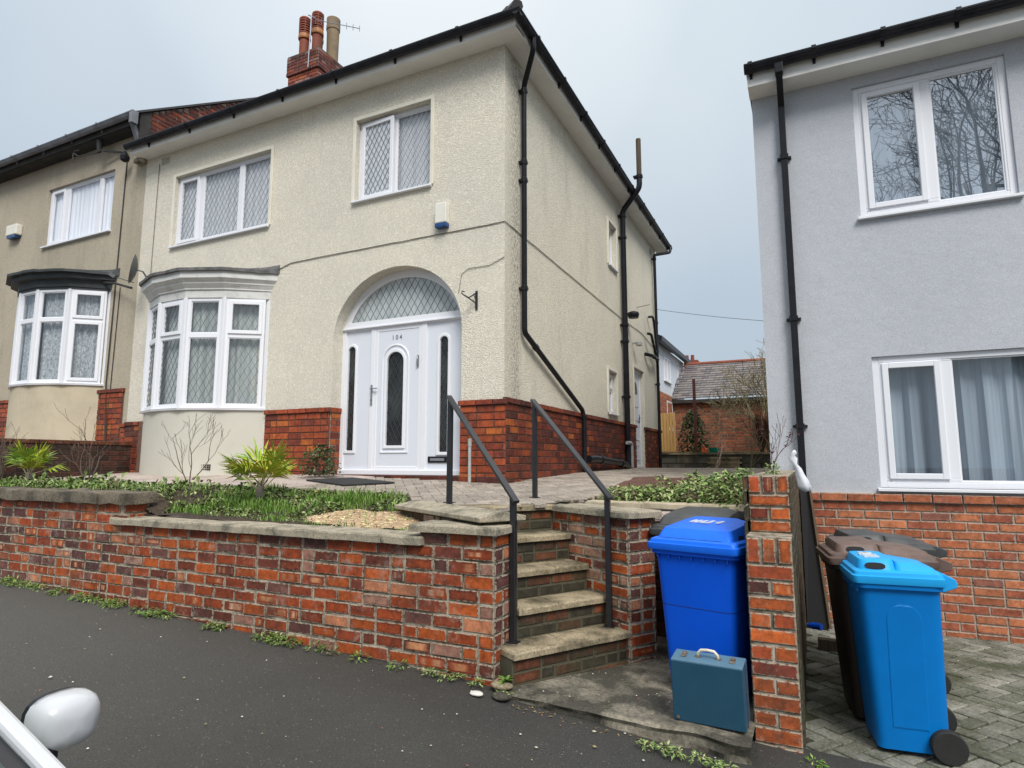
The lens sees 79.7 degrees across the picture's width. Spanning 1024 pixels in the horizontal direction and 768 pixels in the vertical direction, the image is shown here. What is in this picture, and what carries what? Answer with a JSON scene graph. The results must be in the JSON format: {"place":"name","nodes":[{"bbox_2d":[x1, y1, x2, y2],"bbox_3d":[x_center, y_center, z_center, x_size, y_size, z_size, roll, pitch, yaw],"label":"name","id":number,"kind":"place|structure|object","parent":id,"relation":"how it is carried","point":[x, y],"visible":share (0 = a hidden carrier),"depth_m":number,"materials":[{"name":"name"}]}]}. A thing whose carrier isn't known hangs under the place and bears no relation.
{"place":"outdoors","nodes":[
{"label":"outdoors","id":0,"kind":"place"},
{"bbox_2d":[0,484,228,516],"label":"raised bed","id":1,"kind":"object","parent":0,"point":[155,507],"visible":0.11,"depth_m":6.21,"materials":[{"name":"green plant"}]},
{"bbox_2d":[0,423,28,480],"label":"bare shrub","id":2,"kind":"object","parent":1,"relation":"on","point":[2,461],"visible":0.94,"depth_m":8.22,"materials":[{"name":"brown plant"}]},
{"bbox_2d":[4,438,69,482],"bbox_3d":[-6.205,1.015,7.979,0.787,0.669,0.791,-3,-8,25],"label":"fan palm","id":3,"kind":"object","parent":1,"relation":"on","point":[30,457],"visible":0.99,"depth_m":7.82,"materials":[{"name":"green plant"}]},
{"bbox_2d":[54,403,143,486],"bbox_3d":[-5.056,0.763,7.517,0.917,0.996,0.500,4,-8,-29],"label":"bare shrub","id":4,"kind":"object","parent":1,"relation":"on","point":[89,466],"visible":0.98,"depth_m":7.48,"materials":[{"name":"brown plant"}]},
{"bbox_2d":[161,413,230,486],"bbox_3d":[-3.534,0.745,6.861,0.789,0.824,0.317,0,-7,4],"label":"bare shrub","id":5,"kind":"object","parent":1,"relation":"on","point":[181,449],"visible":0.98,"depth_m":6.86,"materials":[{"name":"brown plant"}]},
{"bbox_2d":[47,473,373,491],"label":"path","id":6,"kind":"structure","parent":0,"point":[295,481],"depth_m":7.89,"materials":[{"name":"beige stone"}]},
{"bbox_2d":[296,443,343,477],"bbox_3d":[-2.452,0.965,7.846,0.571,0.458,0.596,-3,-8,25],"label":"holly bush","id":7,"kind":"object","parent":6,"relation":"on","point":[325,462],"visible":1,"depth_m":7.81,"materials":[{"name":"green plant"}]},
{"bbox_2d":[145,491,410,529],"bbox_3d":[-1.644,1.149,5.634,3.500,0.246,1.250,-3,-8,25],"label":"flower bed","id":8,"kind":"object","parent":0,"point":[221,517],"visible":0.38,"depth_m":5.58,"materials":[{"name":"green plant"}]},
{"bbox_2d":[0,469,267,510],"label":"ground cover","id":9,"kind":"object","parent":8,"relation":"on","point":[70,482],"visible":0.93,"depth_m":6.76,"materials":[{"name":"green plant"}]},
{"bbox_2d":[215,436,298,501],"bbox_3d":[-2.498,0.870,6.060,0.806,0.751,0.967,4,-8,-27],"label":"fan palm","id":10,"kind":"object","parent":8,"relation":"on","point":[270,463],"visible":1,"depth_m":6.02,"materials":[{"name":"green plant"}]},
{"bbox_2d":[159,482,407,529],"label":"grass and weeds","id":11,"kind":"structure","parent":8,"relation":"on","point":[248,498],"depth_m":5.81,"materials":[{"name":"green plant"}]},
{"bbox_2d":[300,509,422,529],"bbox_3d":[-1.121,1.122,5.115,1.590,0.103,0.540,-3,-8,25],"label":"bare patch","id":12,"kind":"object","parent":8,"relation":"on","point":[356,519],"visible":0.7,"depth_m":5.17,"materials":[{"name":"beige gravel"}]},
{"bbox_2d":[309,509,417,527],"bbox_3d":[-1.127,1.121,5.121,1.457,0.098,0.523,-3,-8,25],"label":"straw","id":13,"kind":"object","parent":12,"relation":"on","point":[347,519],"visible":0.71,"depth_m":5.16,"materials":[{"name":"beige plant"}]},
{"bbox_2d":[143,477,596,509],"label":"terrace","id":14,"kind":"structure","parent":0,"point":[420,480],"depth_m":6.28,"materials":[{"name":"grey stone"}]},
{"bbox_2d":[0,438,131,482],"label":"boundary wall","id":15,"kind":"structure","parent":14,"relation":"on","point":[115,458],"depth_m":9.32,"materials":[{"name":"brick"}]},
{"bbox_2d":[0,10,359,441],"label":"beige house","id":16,"kind":"structure","parent":14,"relation":"on","point":[71,211],"depth_m":11.00,"materials":[{"name":"paint"}]},
{"bbox_2d":[9,289,110,384],"bbox_3d":[-8.345,-0.787,11.057,2.450,1.660,0.690,-3,-8,25],"label":"bay window","id":17,"kind":"structure","parent":16,"relation":"in","point":[75,321],"depth_m":10.77,"materials":[{"name":"white plastic"}]},
{"bbox_2d":[40,171,114,248],"bbox_3d":[-8.211,-3.293,11.682,2.160,1.210,0.181,-3,-8,25],"label":"window","id":18,"kind":"structure","parent":16,"relation":"in","point":[81,210],"depth_m":11.78,"materials":[{"name":"white plastic"}]},
{"bbox_2d":[108,0,671,497],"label":"pebbledash house","id":19,"kind":"structure","parent":14,"relation":"on","point":[366,266],"depth_m":8.79,"materials":[{"name":"paint"}]},
{"bbox_2d":[141,297,269,410],"bbox_3d":[-4.875,-0.414,9.362,2.560,1.630,0.691,-3,-8,25],"label":"bay window","id":20,"kind":"structure","parent":19,"relation":"in","point":[226,333],"depth_m":9.08,"materials":[{"name":"white plastic"}]},
{"bbox_2d":[168,153,270,248],"bbox_3d":[-4.695,-2.945,9.950,2.270,1.260,0.191,-3,-8,25],"label":"window","id":21,"kind":"structure","parent":19,"relation":"in","point":[232,199],"depth_m":10.02,"materials":[{"name":"white plastic"}]},
{"bbox_2d":[351,104,431,203],"bbox_3d":[-1.629,-3.179,8.510,1.320,1.240,0.203,-3,-8,25],"label":"window","id":22,"kind":"structure","parent":19,"relation":"in","point":[395,149],"depth_m":8.54,"materials":[{"name":"white plastic"}]},
{"bbox_2d":[608,228,618,272],"bbox_3d":[1.892,-2.656,11.941,0.198,0.890,0.580,-3,-8,25],"label":"window","id":23,"kind":"structure","parent":19,"relation":"in","point":[610,265],"depth_m":12.13,"materials":[{"name":"white plastic"}]},
{"bbox_2d":[608,372,619,415],"bbox_3d":[1.819,0.177,11.425,0.198,0.820,0.600,-3,-8,25],"label":"window","id":24,"kind":"structure","parent":19,"relation":"in","point":[610,374],"depth_m":11.61,"materials":[{"name":"white plastic"}]},
{"bbox_2d":[634,370,642,467],"bbox_3d":[2.660,0.748,13.215,0.088,2.120,0.840,-3,-8,25],"label":"side door","id":25,"kind":"structure","parent":19,"relation":"in","point":[636,374],"depth_m":13.41,"materials":[{"name":"white plastic"}]},
{"bbox_2d":[707,457,742,467],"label":"garden steps","id":26,"kind":"structure","parent":14,"relation":"on","point":[729,462],"depth_m":15.16,"materials":[{"name":"stone"}]},
{"bbox_2d":[738,415,769,467],"bbox_3d":[5.707,1.328,14.305,0.827,1.294,0.748,4,-8,-29],"label":"bare shrub","id":27,"kind":"object","parent":14,"relation":"on","point":[751,445],"visible":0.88,"depth_m":14.30,"materials":[{"name":"brown plant"}]},
{"bbox_2d":[0,578,890,767],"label":"pavement","id":28,"kind":"structure","parent":0,"point":[155,712],"depth_m":3.49,"materials":[{"name":"grey asphalt"}]},
{"bbox_2d":[0,686,99,767],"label":"parked car","id":29,"kind":"object","parent":28,"relation":"on","point":[45,729],"visible":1,"depth_m":1.41,"materials":[{"name":"grey paint"}]},
{"bbox_2d":[0,486,511,685],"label":"garden wall","id":30,"kind":"structure","parent":28,"relation":"on","point":[427,594],"depth_m":4.71,"materials":[{"name":"red brick"}]},
{"bbox_2d":[0,575,828,767],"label":"pavement weeds","id":31,"kind":"object","parent":28,"relation":"on","point":[280,640],"visible":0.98,"depth_m":4.56,"materials":[{"name":"green plant"}]},
{"bbox_2d":[470,690,482,696],"bbox_3d":[-0.217,1.890,3.748,0.090,0.027,0.062,-3,-8,25],"label":"stone","id":32,"kind":"object","parent":28,"relation":"on","point":[476,693],"visible":1,"depth_m":3.73,"materials":[{"name":"white stone"}]},
{"bbox_2d":[492,690,510,700],"bbox_3d":[-0.065,1.897,3.736,0.125,0.045,0.103,-3,-8,25],"label":"stone","id":33,"kind":"object","parent":28,"relation":"on","point":[500,696],"visible":0.99,"depth_m":3.71,"materials":[{"name":"stone"}]},
{"bbox_2d":[491,681,512,690],"bbox_3d":[-0.063,1.884,3.834,0.153,0.045,0.104,-3,-8,25],"label":"stone","id":34,"kind":"object","parent":28,"relation":"on","point":[497,685],"visible":0.91,"depth_m":3.80,"materials":[{"name":"stone"}]},
{"bbox_2d":[742,470,806,753],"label":"boundary wall","id":35,"kind":"structure","parent":28,"relation":"on","point":[776,594],"depth_m":3.43,"materials":[{"name":"red brick"}]},
{"bbox_2d":[762,459,781,474],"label":"leafy tuft","id":36,"kind":"object","parent":35,"relation":"on","point":[772,471],"visible":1,"depth_m":4.01,"materials":[{"name":"green plant"}]},
{"bbox_2d":[759,416,804,468],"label":"rose stems","id":37,"kind":"object","parent":35,"relation":"on","point":[771,451],"visible":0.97,"depth_m":4.42,"materials":[{"name":"brown plant"}]},
{"bbox_2d":[789,450,810,491],"bbox_3d":[1.874,0.565,3.998,0.126,0.270,0.057,-3,-8,25],"label":"plastic bag","id":38,"kind":"object","parent":35,"relation":"hanging from","point":[803,483],"visible":1,"depth_m":3.98,"materials":[{"name":"white plastic"}]},
{"bbox_2d":[149,502,753,736],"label":"ground","id":39,"kind":"structure","parent":0,"point":[741,513],"depth_m":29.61,"materials":[{"name":"soil"}]},
{"bbox_2d":[662,452,770,467],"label":"retaining wall","id":40,"kind":"structure","parent":39,"relation":"on","point":[685,460],"depth_m":15.56,"materials":[{"name":"grey stone"}]},
{"bbox_2d":[1,580,979,767],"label":"litter","id":41,"kind":"object","parent":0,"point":[471,690],"visible":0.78,"depth_m":3.57,"materials":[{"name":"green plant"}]},
{"bbox_2d":[0,0,987,399],"label":"sky","id":42,"kind":"structure","parent":0,"point":[668,75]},
{"bbox_2d":[295,468,770,510],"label":"paving","id":43,"kind":"structure","parent":0,"point":[580,487],"depth_m":6.65,"materials":[{"name":"beige stone"}]},
{"bbox_2d":[306,477,394,485],"bbox_3d":[-1.907,1.143,7.208,0.989,0.075,0.574,-7,-10,43],"label":"door mat","id":44,"kind":"object","parent":43,"relation":"on","point":[350,481],"depth_m":7.10,"materials":[{"name":"black rubber"}]},
{"bbox_2d":[487,636,754,765],"bbox_3d":[0.902,2.057,4.264,1.566,0.215,1.820,-3,-8,25],"label":"landing","id":45,"kind":"object","parent":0,"point":[624,709],"visible":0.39,"depth_m":3.63,"materials":[{"name":"concrete"}]},
{"bbox_2d":[394,500,525,615],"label":"stair wall","id":46,"kind":"structure","parent":45,"relation":"on","point":[419,510],"depth_m":4.50,"materials":[{"name":"stone"}]},
{"bbox_2d":[443,395,520,644],"bbox_3d":[-0.257,0.912,4.661,0.103,1.770,1.176,4,-8,-29],"label":"handrail","id":47,"kind":"object","parent":46,"relation":"on","point":[452,407],"visible":0.99,"depth_m":4.31,"materials":[{"name":"black metal"}]},
{"bbox_2d":[498,675,511,683],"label":"weed","id":48,"kind":"object","parent":45,"relation":"on","point":[505,679],"visible":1,"depth_m":3.84,"materials":[{"name":"green plant"}]},
{"bbox_2d":[460,504,632,686],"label":"stone steps","id":49,"kind":"structure","parent":45,"relation":"on","point":[562,631],"depth_m":4.37,"materials":[{"name":"stone"}]},
{"bbox_2d":[529,399,615,627],"bbox_3d":[0.461,0.958,5.082,0.104,1.785,1.216,4,-8,-27],"label":"handrail","id":50,"kind":"object","parent":49,"relation":"on","point":[608,496],"visible":0.91,"depth_m":4.75,"materials":[{"name":"black metal"}]},
{"bbox_2d":[552,502,661,663],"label":"stair wall","id":51,"kind":"structure","parent":45,"relation":"on","point":[633,585],"depth_m":4.51,"materials":[{"name":"red brick"}]},
{"bbox_2d":[585,500,746,636],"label":"retaining wall","id":52,"kind":"structure","parent":45,"relation":"on","point":[661,627],"depth_m":5.07,"materials":[{"name":"stone"}]},
{"bbox_2d":[649,506,741,536],"bbox_3d":[1.439,1.480,4.587,0.621,1.085,0.677,-4,-9,31],"label":"wheelie bin","id":53,"kind":"object","parent":45,"relation":"on","point":[674,516],"visible":0.07,"depth_m":4.54,"materials":[{"name":"black plastic"}]},
{"bbox_2d":[647,516,751,692],"bbox_3d":[1.287,1.408,3.942,0.580,1.065,0.656,-6,-9,39],"label":"wheelie bin","id":54,"kind":"object","parent":45,"relation":"on","point":[702,570],"visible":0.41,"depth_m":3.74,"materials":[{"name":"blue plastic"}]},
{"bbox_2d":[670,648,749,732],"bbox_3d":[1.096,1.668,3.403,0.387,0.394,0.188,-4,-8,28],"label":"hard case","id":55,"kind":"object","parent":45,"relation":"on","point":[709,689],"visible":1,"depth_m":3.34,"materials":[{"name":"teal plastic"}]},
{"bbox_2d":[595,476,743,503],"bbox_3d":[1.710,1.025,5.945,1.500,0.213,1.650,-3,-8,25],"label":"planting bed","id":56,"kind":"object","parent":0,"point":[637,481],"visible":0.27,"depth_m":6.30,"materials":[{"name":"green plant"}]},
{"bbox_2d":[598,485,630,500],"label":"leafy plant","id":57,"kind":"object","parent":56,"relation":"on","point":[611,488],"visible":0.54,"depth_m":5.53,"materials":[{"name":"green plant"}]},
{"bbox_2d":[615,483,650,500],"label":"leafy plant","id":58,"kind":"object","parent":56,"relation":"on","point":[626,492],"visible":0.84,"depth_m":5.40,"materials":[{"name":"green plant"}]},
{"bbox_2d":[637,486,669,501],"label":"leafy plant","id":59,"kind":"object","parent":56,"relation":"on","point":[651,492],"visible":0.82,"depth_m":5.34,"materials":[{"name":"green plant"}]},
{"bbox_2d":[644,474,680,489],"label":"leafy plant","id":60,"kind":"object","parent":56,"relation":"on","point":[660,484],"visible":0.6,"depth_m":5.79,"materials":[{"name":"green plant"}]},
{"bbox_2d":[657,482,686,501],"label":"leafy plant","id":61,"kind":"object","parent":56,"relation":"on","point":[668,494],"visible":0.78,"depth_m":5.26,"materials":[{"name":"green plant"}]},
{"bbox_2d":[671,480,709,502],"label":"leafy plant","id":62,"kind":"object","parent":56,"relation":"on","point":[682,490],"visible":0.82,"depth_m":5.20,"materials":[{"name":"green plant"}]},
{"bbox_2d":[674,470,711,493],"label":"leafy plant","id":63,"kind":"object","parent":56,"relation":"on","point":[697,477],"visible":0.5,"depth_m":5.62,"materials":[{"name":"green plant"}]},
{"bbox_2d":[688,475,736,503],"bbox_3d":[1.649,0.909,5.140,0.401,0.293,0.427,3,-8,-24],"label":"leafy plant","id":64,"kind":"object","parent":56,"relation":"on","point":[708,488],"visible":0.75,"depth_m":5.10,"materials":[{"name":"green plant"}]},
{"bbox_2d":[711,429,730,474],"bbox_3d":[2.059,0.711,6.049,0.200,0.583,0.283,-3,-8,25],"label":"bare sapling","id":65,"kind":"object","parent":56,"relation":"on","point":[720,452],"visible":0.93,"depth_m":6.02,"materials":[{"name":"brown plant"}]},
{"bbox_2d":[704,469,739,497],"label":"leafy plant","id":66,"kind":"object","parent":56,"relation":"on","point":[717,473],"visible":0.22,"depth_m":5.39,"materials":[{"name":"green plant"}]},
{"bbox_2d":[702,471,742,508],"bbox_3d":[1.772,0.878,5.060,0.435,0.317,0.452,-3,-8,25],"label":"leafy plant","id":67,"kind":"object","parent":56,"relation":"on","point":[726,474],"visible":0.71,"depth_m":5.03,"materials":[{"name":"green plant"}]},
{"bbox_2d":[720,470,751,507],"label":"leafy plant","id":68,"kind":"object","parent":56,"relation":"on","point":[740,492],"visible":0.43,"depth_m":4.98,"materials":[{"name":"green plant"}]},
{"bbox_2d":[725,467,753,497],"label":"leafy plant","id":69,"kind":"object","parent":56,"relation":"on","point":[740,469],"visible":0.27,"depth_m":5.37,"materials":[{"name":"green plant"}]},
{"bbox_2d":[663,452,706,452],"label":"lawn","id":70,"kind":"structure","parent":0,"point":[684,452],"depth_m":16.91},
{"bbox_2d":[661,412,676,451],"bbox_3d":[4.347,1.343,17.209,0.510,1.090,0.060,-3,-8,25],"label":"wooden fence","id":71,"kind":"object","parent":70,"relation":"on","point":[669,439],"visible":0.74,"depth_m":17.16,"materials":[{"name":"brown wood"}]},
{"bbox_2d":[658,334,690,452],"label":"white house","id":72,"kind":"structure","parent":70,"relation":"on","point":[670,367],"depth_m":19.27,"materials":[{"name":"white paint"}]},
{"bbox_2d":[663,356,672,384],"bbox_3d":[4.902,-0.420,19.311,0.074,0.780,1.060,-3,-8,25],"label":"window","id":73,"kind":"structure","parent":72,"relation":"in","point":[667,379],"depth_m":19.25,"materials":[{"name":"white plastic"}]},
{"bbox_2d":[667,401,672,429],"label":"window","id":74,"kind":"structure","parent":72,"relation":"in","point":[667,401],"depth_m":19.30,"materials":[{"name":"white plastic"}]},
{"bbox_2d":[677,366,683,390],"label":"window","id":75,"kind":"structure","parent":72,"relation":"in","point":[680,369],"depth_m":21.08,"materials":[{"name":"white plastic"}]},
{"bbox_2d":[677,409,711,451],"bbox_3d":[5.087,1.352,17.247,1.022,1.318,1.063,-3,-8,25],"label":"laurel bush","id":76,"kind":"object","parent":70,"relation":"on","point":[690,425],"visible":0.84,"depth_m":17.18,"materials":[{"name":"green plant"}]},
{"bbox_2d":[692,379,697,452],"bbox_3d":[4.875,0.866,16.350,0.070,2.020,0.070,-3,-8,25],"label":"rusty post","id":77,"kind":"object","parent":70,"relation":"on","point":[695,416],"visible":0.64,"depth_m":16.32,"materials":[{"name":"brown metal"}]},
{"bbox_2d":[709,447,718,452],"bbox_3d":[5.271,1.730,16.011,0.280,0.140,0.273,-3,-8,25],"label":"plant pot","id":78,"kind":"object","parent":70,"relation":"on","point":[713,450],"visible":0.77,"depth_m":15.91,"materials":[{"name":"teal plastic"}]},
{"bbox_2d":[671,358,767,452],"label":"brick outbuilding","id":79,"kind":"structure","parent":70,"relation":"on","point":[737,440],"depth_m":19.42,"materials":[{"name":"red brick"}]},
{"bbox_2d":[684,355,698,374],"bbox_3d":[6.701,-0.719,22.896,0.500,0.720,0.400,-3,-8,25],"label":"distant chimney","id":80,"kind":"object","parent":79,"relation":"on","point":[692,358],"visible":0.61,"depth_m":22.84,"materials":[{"name":"brick"}]},
{"bbox_2d":[698,338,769,451],"bbox_3d":[7.560,0.122,17.082,4.174,3.724,5.107,-3,-8,25],"label":"bare tree","id":81,"kind":"object","parent":70,"relation":"on","point":[748,390],"visible":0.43,"depth_m":16.61,"materials":[{"name":"brown plant"}]},
{"bbox_2d":[740,401,768,451],"bbox_3d":[6.529,1.151,16.133,0.718,1.411,0.771,2,-7,-13],"label":"red stemmed shrub","id":82,"kind":"object","parent":70,"relation":"on","point":[759,423],"visible":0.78,"depth_m":16.04,"materials":[{"name":"brown plant"}]},
{"bbox_2d":[818,637,837,651],"bbox_3d":[2.752,2.209,5.186,0.300,0.090,0.080,-3,-8,25],"label":"timber offcut","id":83,"kind":"object","parent":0,"point":[827,644],"visible":0.45,"depth_m":5.19,"materials":[{"name":"brown wood"}]},
{"bbox_2d":[806,622,1023,767],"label":"drive paving","id":84,"kind":"structure","parent":0,"point":[984,681],"depth_m":3.97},
{"bbox_2d":[807,622,822,629],"bbox_3d":[2.626,2.098,5.325,0.055,0.060,0.120,5,-9,-36],"label":"tool handle","id":85,"kind":"object","parent":84,"relation":"on","point":[816,626],"visible":1,"depth_m":5.30,"materials":[{"name":"blue plastic"}]},
{"bbox_2d":[800,490,831,629],"bbox_3d":[2.970,1.674,6.010,0.207,1.340,0.258,-3,-8,25],"label":"leaning board","id":86,"kind":"object","parent":84,"relation":"on","point":[817,603],"visible":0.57,"depth_m":5.98,"materials":[{"name":"black"}]},
{"bbox_2d":[815,536,957,731],"bbox_3d":[2.391,1.555,3.948,0.677,1.074,0.580,-2,-8,18],"label":"wheelie bin","id":87,"kind":"object","parent":84,"relation":"on","point":[832,551],"visible":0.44,"depth_m":3.84,"materials":[{"name":"brown plastic"}]},
{"bbox_2d":[825,529,951,694],"bbox_3d":[2.770,1.635,4.538,0.678,1.064,0.580,-2,-8,15],"label":"wheelie bin","id":88,"kind":"object","parent":84,"relation":"on","point":[933,550],"visible":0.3,"depth_m":4.40,"materials":[{"name":"black plastic"}]},
{"bbox_2d":[839,551,968,766],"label":"wheelie bin","id":89,"kind":"object","parent":84,"relation":"on","point":[895,605],"visible":0.99,"depth_m":3.36,"materials":[{"name":"blue plastic"}]},
{"bbox_2d":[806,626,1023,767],"bbox_3d":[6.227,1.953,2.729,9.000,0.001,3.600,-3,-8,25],"label":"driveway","id":90,"kind":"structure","parent":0,"point":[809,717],"depth_m":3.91,"materials":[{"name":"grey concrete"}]},
{"bbox_2d":[743,0,1023,643],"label":"grey house","id":91,"kind":"structure","parent":90,"relation":"on","point":[889,166],"depth_m":6.13,"materials":[{"name":"grey paint"}]},
{"bbox_2d":[657,309,761,320],"bbox_3d":[4.734,-1.601,14.320,2.853,0.668,0.008,-4,-8,30],"label":"overhead cable","id":92,"kind":"object","parent":91,"relation":"attached to","point":[713,316],"visible":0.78,"depth_m":14.32,"materials":[{"name":"grey plastic"}]},
{"bbox_2d":[851,56,1023,220],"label":"window","id":93,"kind":"structure","parent":91,"relation":"in","point":[939,139],"depth_m":6.20,"materials":[{"name":"white plastic"}]},
{"bbox_2d":[871,348,1023,493],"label":"window","id":94,"kind":"structure","parent":91,"relation":"in","point":[952,422],"depth_m":5.91,"materials":[{"name":"white plastic"}]}
]}

